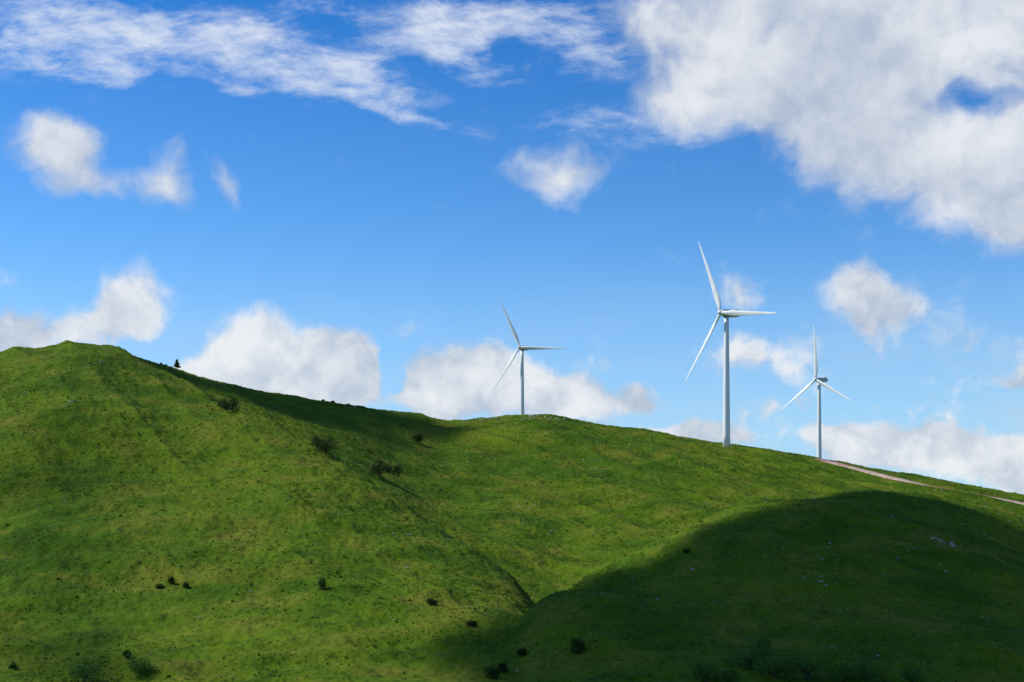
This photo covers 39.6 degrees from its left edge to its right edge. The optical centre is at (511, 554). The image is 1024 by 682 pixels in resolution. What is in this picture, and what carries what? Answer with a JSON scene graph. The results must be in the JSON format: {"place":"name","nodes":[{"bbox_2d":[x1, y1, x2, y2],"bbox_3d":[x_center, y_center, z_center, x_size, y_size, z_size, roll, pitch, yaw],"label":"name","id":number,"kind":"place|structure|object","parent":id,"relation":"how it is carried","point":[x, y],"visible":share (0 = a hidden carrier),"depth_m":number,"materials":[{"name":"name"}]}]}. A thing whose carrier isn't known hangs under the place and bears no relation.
{"place":"outdoors","nodes":[
{"label":"outdoors","id":0,"kind":"place"},
{"bbox_2d":[0,340,1023,681],"bbox_3d":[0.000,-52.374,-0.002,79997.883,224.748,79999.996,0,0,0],"label":"hills","id":1,"kind":"structure","parent":0,"point":[328,630],"depth_m":417.34,"materials":[{"name":"green plant"}]},
{"bbox_2d":[8,662,18,668],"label":"bush","id":2,"kind":"object","parent":1,"relation":"on","point":[12,665],"visible":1,"depth_m":298.46,"materials":[{"name":"green plant"}]},
{"bbox_2d":[67,651,108,681],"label":"bush","id":3,"kind":"object","parent":1,"relation":"on","point":[85,672],"visible":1,"depth_m":291.83,"materials":[{"name":"green plant"}]},
{"bbox_2d":[122,649,131,658],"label":"bush","id":4,"kind":"object","parent":1,"relation":"on","point":[127,653],"visible":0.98,"depth_m":310.11,"materials":[{"name":"green plant"}]},
{"bbox_2d":[125,655,159,679],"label":"bush","id":5,"kind":"object","parent":1,"relation":"on","point":[139,668],"visible":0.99,"depth_m":295.09,"materials":[{"name":"green plant"}]},
{"bbox_2d":[156,583,163,588],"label":"bush","id":6,"kind":"object","parent":1,"relation":"on","point":[160,585],"visible":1,"depth_m":383.80,"materials":[{"name":"green plant"}]},
{"bbox_2d":[167,575,174,582],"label":"bush","id":7,"kind":"object","parent":1,"relation":"on","point":[171,579],"visible":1,"depth_m":386.10,"materials":[{"name":"green plant"}]},
{"bbox_2d":[174,359,180,367],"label":"tree","id":8,"kind":"object","parent":1,"relation":"on","point":[176,364],"visible":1,"depth_m":867.68,"materials":[{"name":"green plant"}]},
{"bbox_2d":[182,581,188,587],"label":"bush","id":9,"kind":"object","parent":1,"relation":"on","point":[185,584],"visible":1,"depth_m":381.48,"materials":[{"name":"green plant"}]},
{"bbox_2d":[217,395,240,411],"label":"bush","id":10,"kind":"object","parent":1,"relation":"on","point":[233,404],"visible":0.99,"depth_m":607.92,"materials":[{"name":"green plant"}]},
{"bbox_2d":[311,435,320,444],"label":"bush","id":11,"kind":"object","parent":1,"relation":"on","point":[315,438],"visible":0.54,"depth_m":565.32,"materials":[{"name":"green plant"}]},
{"bbox_2d":[316,575,328,590],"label":"bush","id":12,"kind":"object","parent":1,"relation":"on","point":[321,583],"visible":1,"depth_m":375.30,"materials":[{"name":"green plant"}]},
{"bbox_2d":[312,434,340,455],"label":"bush","id":13,"kind":"object","parent":1,"relation":"on","point":[323,444],"visible":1,"depth_m":558.95,"materials":[{"name":"green plant"}]},
{"bbox_2d":[370,459,390,475],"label":"bush","id":14,"kind":"object","parent":1,"relation":"on","point":[382,469],"visible":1,"depth_m":635.92,"materials":[{"name":"green plant"}]},
{"bbox_2d":[385,463,392,471],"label":"bush","id":15,"kind":"object","parent":1,"relation":"on","point":[390,468],"visible":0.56,"depth_m":668.63,"materials":[{"name":"green plant"}]},
{"bbox_2d":[392,463,403,474],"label":"bush","id":16,"kind":"object","parent":1,"relation":"on","point":[396,470],"visible":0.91,"depth_m":678.50,"materials":[{"name":"green plant"}]},
{"bbox_2d":[412,433,424,442],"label":"bush","id":17,"kind":"object","parent":1,"relation":"on","point":[418,437],"visible":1,"depth_m":794.15,"materials":[{"name":"green plant"}]},
{"bbox_2d":[426,598,438,605],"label":"bush","id":18,"kind":"object","parent":1,"relation":"on","point":[431,600],"visible":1,"depth_m":362.52,"materials":[{"name":"green plant"}]},
{"bbox_2d":[466,620,477,625],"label":"bush","id":19,"kind":"object","parent":1,"relation":"on","point":[471,622],"visible":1,"depth_m":341.32,"materials":[{"name":"green plant"}]},
{"bbox_2d":[483,665,500,679],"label":"bush","id":20,"kind":"object","parent":1,"relation":"on","point":[493,673],"visible":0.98,"depth_m":297.15,"materials":[{"name":"green plant"}]},
{"bbox_2d":[497,661,508,672],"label":"bush","id":21,"kind":"object","parent":1,"relation":"on","point":[502,666],"visible":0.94,"depth_m":302.49,"materials":[{"name":"green plant"}]},
{"bbox_2d":[6,355,1021,679],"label":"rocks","id":22,"kind":"object","parent":1,"relation":"on","point":[552,519],"visible":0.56,"depth_m":448.89,"materials":[{"name":"stone"}]},
{"bbox_2d":[516,647,527,655],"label":"bush","id":23,"kind":"object","parent":1,"relation":"on","point":[522,651],"visible":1,"depth_m":315.61,"materials":[{"name":"green plant"}]},
{"bbox_2d":[493,301,565,414],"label":"wind turbine","id":24,"kind":"object","parent":1,"relation":"on","point":[522,348],"visible":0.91,"depth_m":1348.45,"materials":[{"name":"white paint"}]},
{"bbox_2d":[569,635,584,654],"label":"bush","id":25,"kind":"object","parent":1,"relation":"on","point":[577,645],"visible":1,"depth_m":307.10,"materials":[{"name":"green plant"}]},
{"bbox_2d":[689,658,722,681],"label":"bush","id":26,"kind":"object","parent":1,"relation":"on","point":[703,672],"visible":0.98,"depth_m":268.43,"materials":[{"name":"green plant"}]},
{"bbox_2d":[715,666,742,681],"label":"bush","id":27,"kind":"object","parent":1,"relation":"on","point":[729,677],"visible":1,"depth_m":267.52,"materials":[{"name":"green plant"}]},
{"bbox_2d":[685,242,776,445],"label":"wind turbine","id":28,"kind":"object","parent":1,"relation":"on","point":[726,314],"visible":0.97,"depth_m":868.51,"materials":[{"name":"white paint"}]},
{"bbox_2d":[723,640,767,670],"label":"bush","id":29,"kind":"object","parent":1,"relation":"on","point":[748,661],"visible":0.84,"depth_m":283.32,"materials":[{"name":"green plant"}]},
{"bbox_2d":[749,632,774,653],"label":"bush","id":30,"kind":"object","parent":1,"relation":"on","point":[764,646],"visible":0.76,"depth_m":297.05,"materials":[{"name":"green plant"}]},
{"bbox_2d":[751,651,797,678],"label":"bush","id":31,"kind":"object","parent":1,"relation":"on","point":[774,667],"visible":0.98,"depth_m":274.58,"materials":[{"name":"green plant"}]},
{"bbox_2d":[782,651,803,667],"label":"bush","id":32,"kind":"object","parent":1,"relation":"on","point":[797,655],"visible":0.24,"depth_m":285.70,"materials":[{"name":"green plant"}]},
{"bbox_2d":[781,650,827,680],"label":"bush","id":33,"kind":"object","parent":1,"relation":"on","point":[810,669],"visible":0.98,"depth_m":275.08,"materials":[{"name":"green plant"}]},
{"bbox_2d":[779,325,852,458],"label":"wind turbine","id":34,"kind":"object","parent":1,"relation":"on","point":[819,380],"visible":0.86,"depth_m":1298.30,"materials":[{"name":"white paint"}]},
{"bbox_2d":[820,659,863,681],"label":"bush","id":35,"kind":"object","parent":1,"relation":"on","point":[842,670],"visible":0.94,"depth_m":272.28,"materials":[{"name":"green plant"}]},
{"bbox_2d":[845,652,893,681],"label":"bush","id":36,"kind":"object","parent":1,"relation":"on","point":[865,669],"visible":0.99,"depth_m":272.02,"materials":[{"name":"green plant"}]},
{"bbox_2d":[899,664,926,681],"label":"bush","id":37,"kind":"object","parent":1,"relation":"on","point":[910,677],"visible":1,"depth_m":267.53,"materials":[{"name":"green plant"}]},
{"bbox_2d":[0,0,1023,493],"label":"sky","id":38,"kind":"structure","parent":0,"point":[339,201],"materials":[{"name":"blue"}]},
{"bbox_2d":[814,458,1023,504],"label":"dirt road","id":39,"kind":"structure","parent":0,"point":[867,471],"depth_m":814.49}
]}

